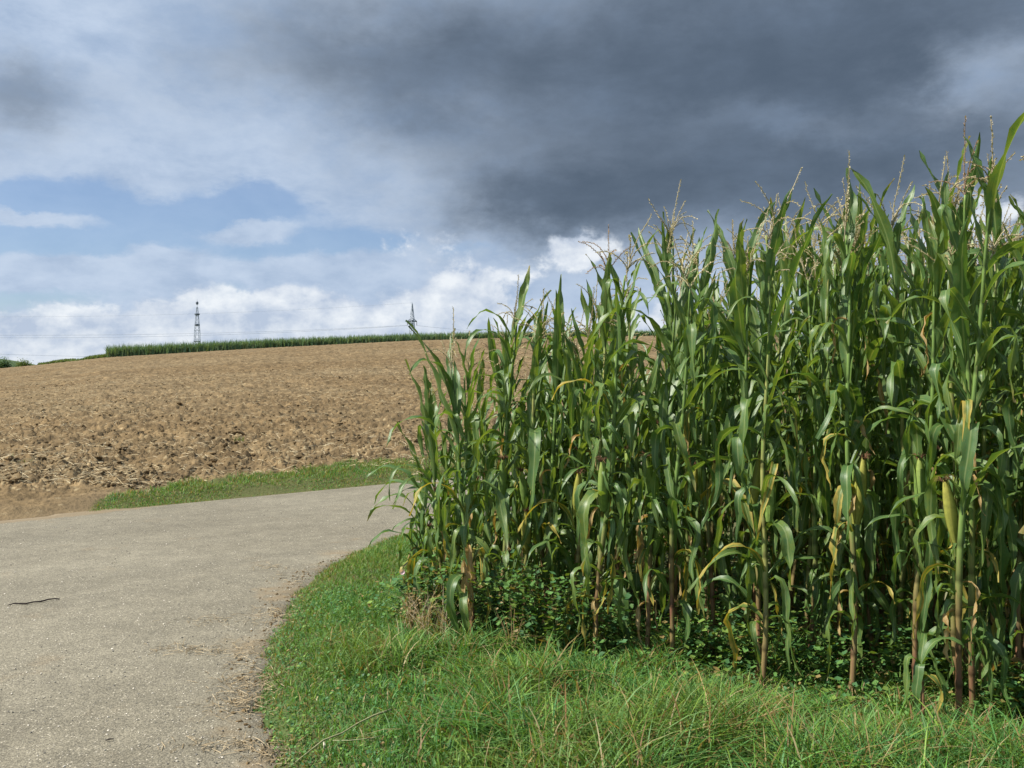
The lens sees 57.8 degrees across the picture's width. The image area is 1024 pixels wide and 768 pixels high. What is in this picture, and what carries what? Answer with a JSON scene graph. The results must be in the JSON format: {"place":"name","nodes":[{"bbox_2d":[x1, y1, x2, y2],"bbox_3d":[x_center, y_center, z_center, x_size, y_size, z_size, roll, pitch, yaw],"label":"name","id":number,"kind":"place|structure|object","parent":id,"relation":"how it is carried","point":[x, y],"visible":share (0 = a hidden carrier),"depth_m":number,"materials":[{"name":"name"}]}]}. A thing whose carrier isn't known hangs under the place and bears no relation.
{"place":"outdoors","nodes":[
{"label":"outdoors","id":0,"kind":"place"},
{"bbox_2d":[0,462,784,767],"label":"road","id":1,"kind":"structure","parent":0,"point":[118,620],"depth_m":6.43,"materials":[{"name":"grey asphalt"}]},
{"bbox_2d":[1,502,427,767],"bbox_3d":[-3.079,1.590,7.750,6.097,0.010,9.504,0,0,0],"label":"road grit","id":2,"kind":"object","parent":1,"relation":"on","point":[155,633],"visible":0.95,"depth_m":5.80,"materials":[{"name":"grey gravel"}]},
{"bbox_2d":[140,562,313,764],"bbox_3d":[-1.808,1.567,5.983,1.082,0.049,4.489,0,0,-12],"label":"edge straw","id":3,"kind":"object","parent":1,"relation":"on","point":[246,709],"visible":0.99,"depth_m":4.77,"materials":[{"name":"beige plant"}]},
{"bbox_2d":[219,554,350,765],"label":"edge soil","id":4,"kind":"structure","parent":1,"relation":"on","point":[249,726],"depth_m":5.13,"materials":[{"name":"brown soil"}]},
{"bbox_2d":[0,336,799,520],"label":"ploughed field","id":5,"kind":"structure","parent":0,"point":[34,498],"depth_m":25.10,"materials":[{"name":"soil"}]},
{"bbox_2d":[0,360,641,488],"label":"chopped straw","id":6,"kind":"object","parent":5,"relation":"on","point":[74,478],"visible":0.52,"depth_m":17.84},
{"bbox_2d":[87,435,676,511],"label":"verge grass","id":7,"kind":"structure","parent":5,"relation":"on","point":[282,475],"depth_m":14.16,"materials":[{"name":"green plant"}]},
{"bbox_2d":[0,0,1023,364],"label":"sky","id":8,"kind":"structure","parent":0,"point":[159,158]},
{"bbox_2d":[252,486,1023,767],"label":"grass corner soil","id":9,"kind":"structure","parent":0,"point":[286,715],"depth_m":4.89,"materials":[{"name":"brown soil"}]},
{"bbox_2d":[383,568,434,617],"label":"weed","id":10,"kind":"object","parent":9,"relation":"on","point":[402,588],"visible":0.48,"depth_m":6.07,"materials":[{"name":"green plant"}]},
{"bbox_2d":[364,421,456,605],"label":"corn plant","id":11,"kind":"object","parent":9,"relation":"on","point":[430,525],"visible":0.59,"depth_m":6.23,"materials":[{"name":"green plant"}]},
{"bbox_2d":[369,585,479,646],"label":"dead grass","id":12,"kind":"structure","parent":9,"relation":"on","point":[438,618],"depth_m":5.63,"materials":[{"name":"beige plant"}]},
{"bbox_2d":[374,403,483,608],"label":"corn plant","id":13,"kind":"object","parent":9,"relation":"on","point":[447,466],"visible":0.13,"depth_m":6.44,"materials":[{"name":"green plant"}]},
{"bbox_2d":[408,544,455,623],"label":"weed","id":14,"kind":"object","parent":9,"relation":"on","point":[428,582],"visible":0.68,"depth_m":5.86,"materials":[{"name":"green plant"}]},
{"bbox_2d":[388,359,493,607],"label":"corn plant","id":15,"kind":"object","parent":9,"relation":"on","point":[430,409],"visible":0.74,"depth_m":5.99,"materials":[{"name":"green plant"}]},
{"bbox_2d":[386,307,507,641],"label":"corn plant","id":16,"kind":"object","parent":9,"relation":"on","point":[450,379],"visible":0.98,"depth_m":5.50,"materials":[{"name":"green plant"}]},
{"bbox_2d":[431,562,467,635],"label":"weed","id":17,"kind":"object","parent":9,"relation":"on","point":[456,601],"visible":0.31,"depth_m":5.62,"materials":[{"name":"green plant"}]},
{"bbox_2d":[438,388,499,589],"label":"corn plant","id":18,"kind":"object","parent":9,"relation":"on","point":[474,425],"visible":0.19,"depth_m":6.67,"materials":[{"name":"green plant"}]},
{"bbox_2d":[432,331,511,599],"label":"corn plant","id":19,"kind":"object","parent":9,"relation":"on","point":[467,467],"visible":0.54,"depth_m":6.08,"materials":[{"name":"green plant"}]},
{"bbox_2d":[463,557,512,638],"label":"weed","id":20,"kind":"object","parent":9,"relation":"on","point":[482,610],"visible":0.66,"depth_m":5.53,"materials":[{"name":"green plant"}]},
{"bbox_2d":[466,349,512,597],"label":"corn plant","id":21,"kind":"object","parent":9,"relation":"on","point":[480,383],"visible":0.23,"depth_m":6.64,"materials":[{"name":"green plant"}]},
{"bbox_2d":[451,318,528,585],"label":"corn plant","id":22,"kind":"object","parent":9,"relation":"on","point":[491,346],"visible":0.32,"depth_m":6.51,"materials":[{"name":"green plant"}]},
{"bbox_2d":[434,266,551,599],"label":"corn plant","id":23,"kind":"object","parent":9,"relation":"on","point":[505,466],"visible":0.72,"depth_m":5.88,"materials":[{"name":"green plant"}]},
{"bbox_2d":[440,325,553,597],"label":"corn plant","id":24,"kind":"object","parent":9,"relation":"on","point":[523,394],"visible":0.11,"depth_m":6.42,"materials":[{"name":"green plant"}]},
{"bbox_2d":[470,549,537,637],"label":"weed","id":25,"kind":"object","parent":9,"relation":"on","point":[509,604],"visible":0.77,"depth_m":5.44,"materials":[{"name":"green plant"}]},
{"bbox_2d":[252,514,760,767],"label":"short grass","id":26,"kind":"structure","parent":9,"relation":"on","point":[390,546],"depth_m":4.92,"materials":[{"name":"green plant"}]},
{"bbox_2d":[470,307,560,614],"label":"corn plant","id":27,"kind":"object","parent":9,"relation":"on","point":[503,357],"visible":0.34,"depth_m":6.06,"materials":[{"name":"green plant"}]},
{"bbox_2d":[478,288,570,628],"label":"corn plant","id":28,"kind":"object","parent":9,"relation":"on","point":[533,432],"visible":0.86,"depth_m":5.71,"materials":[{"name":"green plant"}]},
{"bbox_2d":[484,297,571,619],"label":"corn plant","id":29,"kind":"object","parent":9,"relation":"on","point":[540,414],"visible":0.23,"depth_m":6.00,"materials":[{"name":"green plant"}]},
{"bbox_2d":[495,558,566,647],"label":"weed","id":30,"kind":"object","parent":9,"relation":"on","point":[532,623],"visible":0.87,"depth_m":5.32,"materials":[{"name":"green plant"}]},
{"bbox_2d":[522,274,584,626],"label":"corn plant","id":31,"kind":"object","parent":9,"relation":"on","point":[561,357],"visible":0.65,"depth_m":5.67,"materials":[{"name":"green plant"}]},
{"bbox_2d":[520,568,595,652],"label":"weed","id":32,"kind":"object","parent":9,"relation":"on","point":[559,620],"visible":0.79,"depth_m":5.23,"materials":[{"name":"green plant"}]},
{"bbox_2d":[511,306,606,610],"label":"corn plant","id":33,"kind":"object","parent":9,"relation":"on","point":[562,389],"visible":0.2,"depth_m":6.29,"materials":[{"name":"green plant"}]},
{"bbox_2d":[517,291,616,632],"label":"corn plant","id":34,"kind":"object","parent":9,"relation":"on","point":[552,552],"visible":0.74,"depth_m":5.58,"materials":[{"name":"green plant"}]},
{"bbox_2d":[512,305,637,603],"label":"corn plant","id":35,"kind":"object","parent":9,"relation":"on","point":[576,430],"visible":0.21,"depth_m":6.29,"materials":[{"name":"green plant"}]},
{"bbox_2d":[554,589,598,651],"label":"weed","id":36,"kind":"object","parent":9,"relation":"on","point":[573,628],"visible":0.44,"depth_m":5.27,"materials":[{"name":"green plant"}]},
{"bbox_2d":[540,279,626,615],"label":"corn plant","id":37,"kind":"object","parent":9,"relation":"on","point":[587,309],"visible":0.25,"depth_m":6.17,"materials":[{"name":"green plant"}]},
{"bbox_2d":[256,583,920,767],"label":"lawn clover","id":38,"kind":"object","parent":9,"relation":"on","point":[337,717],"visible":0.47,"depth_m":4.89,"materials":[{"name":"green plant"}]},
{"bbox_2d":[560,224,646,645],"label":"corn plant","id":39,"kind":"object","parent":9,"relation":"on","point":[602,309],"visible":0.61,"depth_m":5.62,"materials":[{"name":"green plant"}]},
{"bbox_2d":[551,214,660,656],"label":"corn plant","id":40,"kind":"object","parent":9,"relation":"on","point":[604,492],"visible":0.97,"depth_m":5.06,"materials":[{"name":"green plant"}]},
{"bbox_2d":[563,332,662,603],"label":"corn plant","id":41,"kind":"object","parent":9,"relation":"on","point":[630,538],"visible":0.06,"depth_m":6.48,"materials":[{"name":"green plant"}]},
{"bbox_2d":[585,591,644,652],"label":"weed","id":42,"kind":"object","parent":9,"relation":"on","point":[615,629],"visible":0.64,"depth_m":5.31,"materials":[{"name":"green plant"}]},
{"bbox_2d":[594,257,665,622],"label":"corn plant","id":43,"kind":"object","parent":9,"relation":"on","point":[629,367],"visible":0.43,"depth_m":5.85,"materials":[{"name":"green plant"}]},
{"bbox_2d":[600,288,664,616],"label":"corn plant","id":44,"kind":"object","parent":9,"relation":"on","point":[623,333],"visible":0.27,"depth_m":6.07,"materials":[{"name":"green plant"}]},
{"bbox_2d":[583,227,725,650],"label":"corn plant","id":45,"kind":"object","parent":9,"relation":"on","point":[645,479],"visible":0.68,"depth_m":5.20,"materials":[{"name":"green plant"}]},
{"bbox_2d":[290,607,1023,767],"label":"long grass","id":46,"kind":"structure","parent":9,"relation":"on","point":[620,737],"depth_m":3.98,"materials":[{"name":"green plant"}]},
{"bbox_2d":[586,180,773,626],"bbox_3d":[1.044,0.148,5.869,1.132,2.925,0.390,0,0,28],"label":"corn plant","id":47,"kind":"object","parent":9,"relation":"on","point":[644,416],"visible":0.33,"depth_m":5.87,"materials":[{"name":"green plant"}]},
{"bbox_2d":[633,211,732,635],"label":"corn plant","id":48,"kind":"object","parent":9,"relation":"on","point":[667,241],"visible":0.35,"depth_m":5.76,"materials":[{"name":"green plant"}]},
{"bbox_2d":[638,221,733,628],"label":"corn plant","id":49,"kind":"object","parent":9,"relation":"on","point":[694,432],"visible":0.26,"depth_m":5.60,"materials":[{"name":"green plant"}]},
{"bbox_2d":[358,519,1023,732],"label":"clover","id":50,"kind":"object","parent":9,"relation":"on","point":[885,620],"visible":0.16,"depth_m":5.21,"materials":[{"name":"green plant"}]},
{"bbox_2d":[601,220,782,657],"bbox_3d":[0.908,0.377,4.933,0.503,2.458,1.063,0,0,-45],"label":"corn plant","id":51,"kind":"object","parent":9,"relation":"on","point":[670,510],"visible":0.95,"depth_m":5.02,"materials":[{"name":"green plant"}]},
{"bbox_2d":[653,283,735,609],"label":"corn plant","id":52,"kind":"object","parent":9,"relation":"on","point":[699,379],"visible":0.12,"depth_m":6.20,"materials":[{"name":"green plant"}]},
{"bbox_2d":[648,209,747,658],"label":"corn plant","id":53,"kind":"object","parent":9,"relation":"on","point":[703,482],"visible":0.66,"depth_m":5.27,"materials":[{"name":"green plant"}]},
{"bbox_2d":[675,591,740,664],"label":"weed","id":54,"kind":"object","parent":9,"relation":"on","point":[694,630],"visible":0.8,"depth_m":5.11,"materials":[{"name":"green plant"}]},
{"bbox_2d":[698,223,759,612],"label":"corn plant","id":55,"kind":"object","parent":9,"relation":"on","point":[723,403],"visible":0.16,"depth_m":6.13,"materials":[{"name":"green plant"}]},
{"bbox_2d":[697,614,772,669],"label":"weed","id":56,"kind":"object","parent":9,"relation":"on","point":[729,652],"visible":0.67,"depth_m":4.98,"materials":[{"name":"green plant"}]},
{"bbox_2d":[676,210,794,622],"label":"corn plant","id":57,"kind":"object","parent":9,"relation":"on","point":[727,358],"visible":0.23,"depth_m":5.93,"materials":[{"name":"green plant"}]},
{"bbox_2d":[694,271,783,600],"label":"corn plant","id":58,"kind":"object","parent":9,"relation":"on","point":[708,453],"visible":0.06,"depth_m":6.56,"materials":[{"name":"green plant"}]},
{"bbox_2d":[702,241,782,645],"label":"corn plant","id":59,"kind":"object","parent":9,"relation":"on","point":[727,327],"visible":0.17,"depth_m":5.50,"materials":[{"name":"green plant"}]},
{"bbox_2d":[694,257,802,602],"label":"corn plant","id":60,"kind":"object","parent":9,"relation":"on","point":[725,304],"visible":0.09,"depth_m":6.43,"materials":[{"name":"green plant"}]},
{"bbox_2d":[687,201,826,675],"bbox_3d":[1.284,0.324,4.922,0.824,2.549,0.728,-4,4,8],"label":"corn plant","id":61,"kind":"object","parent":9,"relation":"on","point":[741,442],"visible":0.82,"depth_m":4.79,"materials":[{"name":"green plant"}]},
{"bbox_2d":[684,167,832,686],"bbox_3d":[1.242,0.261,4.674,0.741,2.693,0.503,0,0,44],"label":"corn plant","id":62,"kind":"object","parent":9,"relation":"on","point":[769,505],"visible":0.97,"depth_m":4.68,"materials":[{"name":"green plant"}]},
{"bbox_2d":[702,197,825,599],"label":"corn plant","id":63,"kind":"object","parent":9,"relation":"on","point":[787,306],"visible":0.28,"depth_m":5.96,"materials":[{"name":"green plant"}]},
{"bbox_2d":[724,225,806,620],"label":"corn plant","id":64,"kind":"object","parent":9,"relation":"on","point":[758,326],"visible":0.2,"depth_m":5.50,"materials":[{"name":"green plant"}]},
{"bbox_2d":[748,207,844,586],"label":"corn plant","id":65,"kind":"object","parent":9,"relation":"on","point":[774,283],"visible":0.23,"depth_m":6.33,"materials":[{"name":"green plant"}]},
{"bbox_2d":[777,226,828,598],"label":"corn plant","id":66,"kind":"object","parent":9,"relation":"on","point":[803,411],"visible":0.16,"depth_m":6.27,"materials":[{"name":"green plant"}]},
{"bbox_2d":[768,622,840,676],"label":"weed","id":67,"kind":"object","parent":9,"relation":"on","point":[796,654],"visible":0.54,"depth_m":4.88,"materials":[{"name":"green plant"}]},
{"bbox_2d":[783,221,830,609],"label":"corn plant","id":68,"kind":"object","parent":9,"relation":"on","point":[803,290],"visible":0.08,"depth_m":6.29,"materials":[{"name":"green plant"}]},
{"bbox_2d":[753,181,864,658],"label":"corn plant","id":69,"kind":"object","parent":9,"relation":"on","point":[823,497],"visible":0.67,"depth_m":5.05,"materials":[{"name":"green plant"}]},
{"bbox_2d":[732,246,890,628],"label":"corn plant","id":70,"kind":"object","parent":9,"relation":"on","point":[775,363],"visible":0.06,"depth_m":5.67,"materials":[{"name":"green plant"}]},
{"bbox_2d":[770,208,877,624],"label":"corn plant","id":71,"kind":"object","parent":9,"relation":"on","point":[795,580],"visible":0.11,"depth_m":5.79,"materials":[{"name":"green plant"}]},
{"bbox_2d":[772,219,884,653],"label":"corn plant","id":72,"kind":"object","parent":9,"relation":"on","point":[798,312],"visible":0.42,"depth_m":5.39,"materials":[{"name":"green plant"}]},
{"bbox_2d":[767,248,894,646],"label":"corn plant","id":73,"kind":"object","parent":9,"relation":"on","point":[809,561],"visible":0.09,"depth_m":5.30,"materials":[{"name":"green plant"}]},
{"bbox_2d":[781,207,882,639],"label":"corn plant","id":74,"kind":"object","parent":9,"relation":"on","point":[833,303],"visible":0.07,"depth_m":5.55,"materials":[{"name":"green plant"}]},
{"bbox_2d":[791,610,877,685],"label":"weed","id":75,"kind":"object","parent":9,"relation":"on","point":[843,664],"visible":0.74,"depth_m":4.74,"materials":[{"name":"green plant"}]},
{"bbox_2d":[773,208,929,666],"bbox_3d":[1.830,0.326,5.031,0.816,2.585,0.533,1,-2,25],"label":"corn plant","id":76,"kind":"object","parent":9,"relation":"on","point":[804,512],"visible":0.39,"depth_m":5.09,"materials":[{"name":"green plant"}]},
{"bbox_2d":[782,178,922,645],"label":"corn plant","id":77,"kind":"object","parent":9,"relation":"on","point":[834,228],"visible":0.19,"depth_m":5.34,"materials":[{"name":"green plant"}]},
{"bbox_2d":[807,193,903,663],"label":"corn plant","id":78,"kind":"object","parent":9,"relation":"on","point":[870,352],"visible":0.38,"depth_m":4.95,"materials":[{"name":"green plant"}]},
{"bbox_2d":[797,183,913,603],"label":"corn plant","id":79,"kind":"object","parent":9,"relation":"on","point":[872,241],"visible":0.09,"depth_m":5.84,"materials":[{"name":"green plant"}]},
{"bbox_2d":[806,207,916,670],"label":"corn plant","id":80,"kind":"object","parent":9,"relation":"on","point":[875,475],"visible":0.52,"depth_m":5.00,"materials":[{"name":"green plant"}]},
{"bbox_2d":[794,151,951,695],"bbox_3d":[1.724,0.224,4.590,0.573,2.768,0.677,0,0,-42],"label":"corn plant","id":81,"kind":"object","parent":9,"relation":"on","point":[849,499],"visible":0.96,"depth_m":4.63,"materials":[{"name":"green plant"}]},
{"bbox_2d":[846,219,907,644],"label":"corn plant","id":82,"kind":"object","parent":9,"relation":"on","point":[873,392],"visible":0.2,"depth_m":5.52,"materials":[{"name":"green plant"}]},
{"bbox_2d":[862,226,917,589],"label":"corn plant","id":83,"kind":"object","parent":9,"relation":"on","point":[882,263],"visible":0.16,"depth_m":5.88,"materials":[{"name":"green plant"}]},
{"bbox_2d":[871,201,929,595],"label":"corn plant","id":84,"kind":"object","parent":9,"relation":"on","point":[916,282],"visible":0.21,"depth_m":6.22,"materials":[{"name":"green plant"}]},
{"bbox_2d":[870,611,931,691],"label":"weed","id":85,"kind":"object","parent":9,"relation":"on","point":[892,664],"visible":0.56,"depth_m":4.71,"materials":[{"name":"green plant"}]},
{"bbox_2d":[851,155,964,667],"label":"corn plant","id":86,"kind":"object","parent":9,"relation":"on","point":[891,239],"visible":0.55,"depth_m":4.75,"materials":[{"name":"green plant"}]},
{"bbox_2d":[865,178,977,672],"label":"corn plant","id":87,"kind":"object","parent":9,"relation":"on","point":[918,408],"visible":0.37,"depth_m":4.82,"materials":[{"name":"green plant"}]},
{"bbox_2d":[897,638,953,692],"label":"weed","id":88,"kind":"object","parent":9,"relation":"on","point":[942,660],"visible":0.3,"depth_m":4.60,"materials":[{"name":"green plant"}]},
{"bbox_2d":[903,631,971,723],"bbox_3d":[1.854,1.337,4.081,0.301,0.456,0.227,0,0,-29],"label":"corn sprout","id":89,"kind":"object","parent":9,"relation":"on","point":[920,678],"visible":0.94,"depth_m":4.04,"materials":[{"name":"green plant"}]},
{"bbox_2d":[853,136,1023,709],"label":"corn plant","id":90,"kind":"object","parent":9,"relation":"on","point":[1012,523],"visible":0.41,"depth_m":4.33,"materials":[{"name":"green plant"}]},
{"bbox_2d":[863,187,1019,698],"bbox_3d":[1.961,0.356,4.335,0.516,2.508,0.623,0,0,-41],"label":"corn plant","id":91,"kind":"object","parent":9,"relation":"on","point":[936,267],"visible":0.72,"depth_m":4.35,"materials":[{"name":"green plant"}]},
{"bbox_2d":[870,177,1018,656],"bbox_3d":[2.338,0.231,5.056,0.859,2.783,0.442,3,-2,0],"label":"corn plant","id":92,"kind":"object","parent":9,"relation":"on","point":[887,370],"visible":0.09,"depth_m":5.16,"materials":[{"name":"green plant"}]},
{"bbox_2d":[884,116,1023,714],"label":"corn plant","id":93,"kind":"object","parent":9,"relation":"on","point":[957,269],"visible":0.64,"depth_m":4.14,"materials":[{"name":"green plant"}]},
{"bbox_2d":[892,206,1023,650],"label":"corn plant","id":94,"kind":"object","parent":9,"relation":"on","point":[913,241],"visible":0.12,"depth_m":5.41,"materials":[{"name":"green plant"}]},
{"bbox_2d":[908,215,1013,649],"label":"corn plant","id":95,"kind":"object","parent":9,"relation":"on","point":[968,235],"visible":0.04,"depth_m":5.21,"materials":[{"name":"green plant"}]},
{"bbox_2d":[903,112,1023,721],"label":"corn plant","id":96,"kind":"object","parent":9,"relation":"on","point":[969,492],"visible":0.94,"depth_m":4.03,"materials":[{"name":"green plant"}]},
{"bbox_2d":[913,191,1023,641],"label":"corn plant","id":97,"kind":"object","parent":9,"relation":"on","point":[1004,397],"visible":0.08,"depth_m":5.55,"materials":[{"name":"green plant"}]},
{"bbox_2d":[914,132,1023,698],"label":"corn plant","id":98,"kind":"object","parent":9,"relation":"on","point":[974,273],"visible":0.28,"depth_m":4.38,"materials":[{"name":"green plant"}]},
{"bbox_2d":[928,156,1023,707],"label":"corn plant","id":99,"kind":"object","parent":9,"relation":"on","point":[982,582],"visible":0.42,"depth_m":4.35,"materials":[{"name":"green plant"}]},
{"bbox_2d":[934,216,1023,688],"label":"corn plant","id":100,"kind":"object","parent":9,"relation":"on","point":[986,408],"visible":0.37,"depth_m":4.62,"materials":[{"name":"green plant"}]},
{"bbox_2d":[937,153,1023,670],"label":"corn plant","id":101,"kind":"object","parent":9,"relation":"on","point":[1010,320],"visible":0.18,"depth_m":4.86,"materials":[{"name":"green plant"}]},
{"bbox_2d":[967,194,1023,700],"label":"corn plant","id":102,"kind":"object","parent":9,"relation":"on","point":[1016,581],"visible":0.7,"depth_m":4.22,"materials":[{"name":"green plant"}]},
{"bbox_2d":[982,657,1023,723],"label":"weed","id":103,"kind":"object","parent":9,"relation":"on","point":[1013,678],"visible":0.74,"depth_m":4.20,"materials":[{"name":"green plant"}]},
{"bbox_3d":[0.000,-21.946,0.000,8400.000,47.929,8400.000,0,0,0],"label":"ground","id":104,"kind":"structure","parent":0,"visible":0},
{"bbox_2d":[104,329,719,357],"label":"corn crop","id":105,"kind":"object","parent":104,"relation":"on","point":[131,350],"visible":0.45,"depth_m":228.13,"materials":[{"name":"green plant"}]},
{"bbox_2d":[995,157,1023,616],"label":"corn crop","id":106,"kind":"object","parent":104,"relation":"on","point":[1021,531],"visible":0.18,"depth_m":4.61,"materials":[{"name":"green plant"}]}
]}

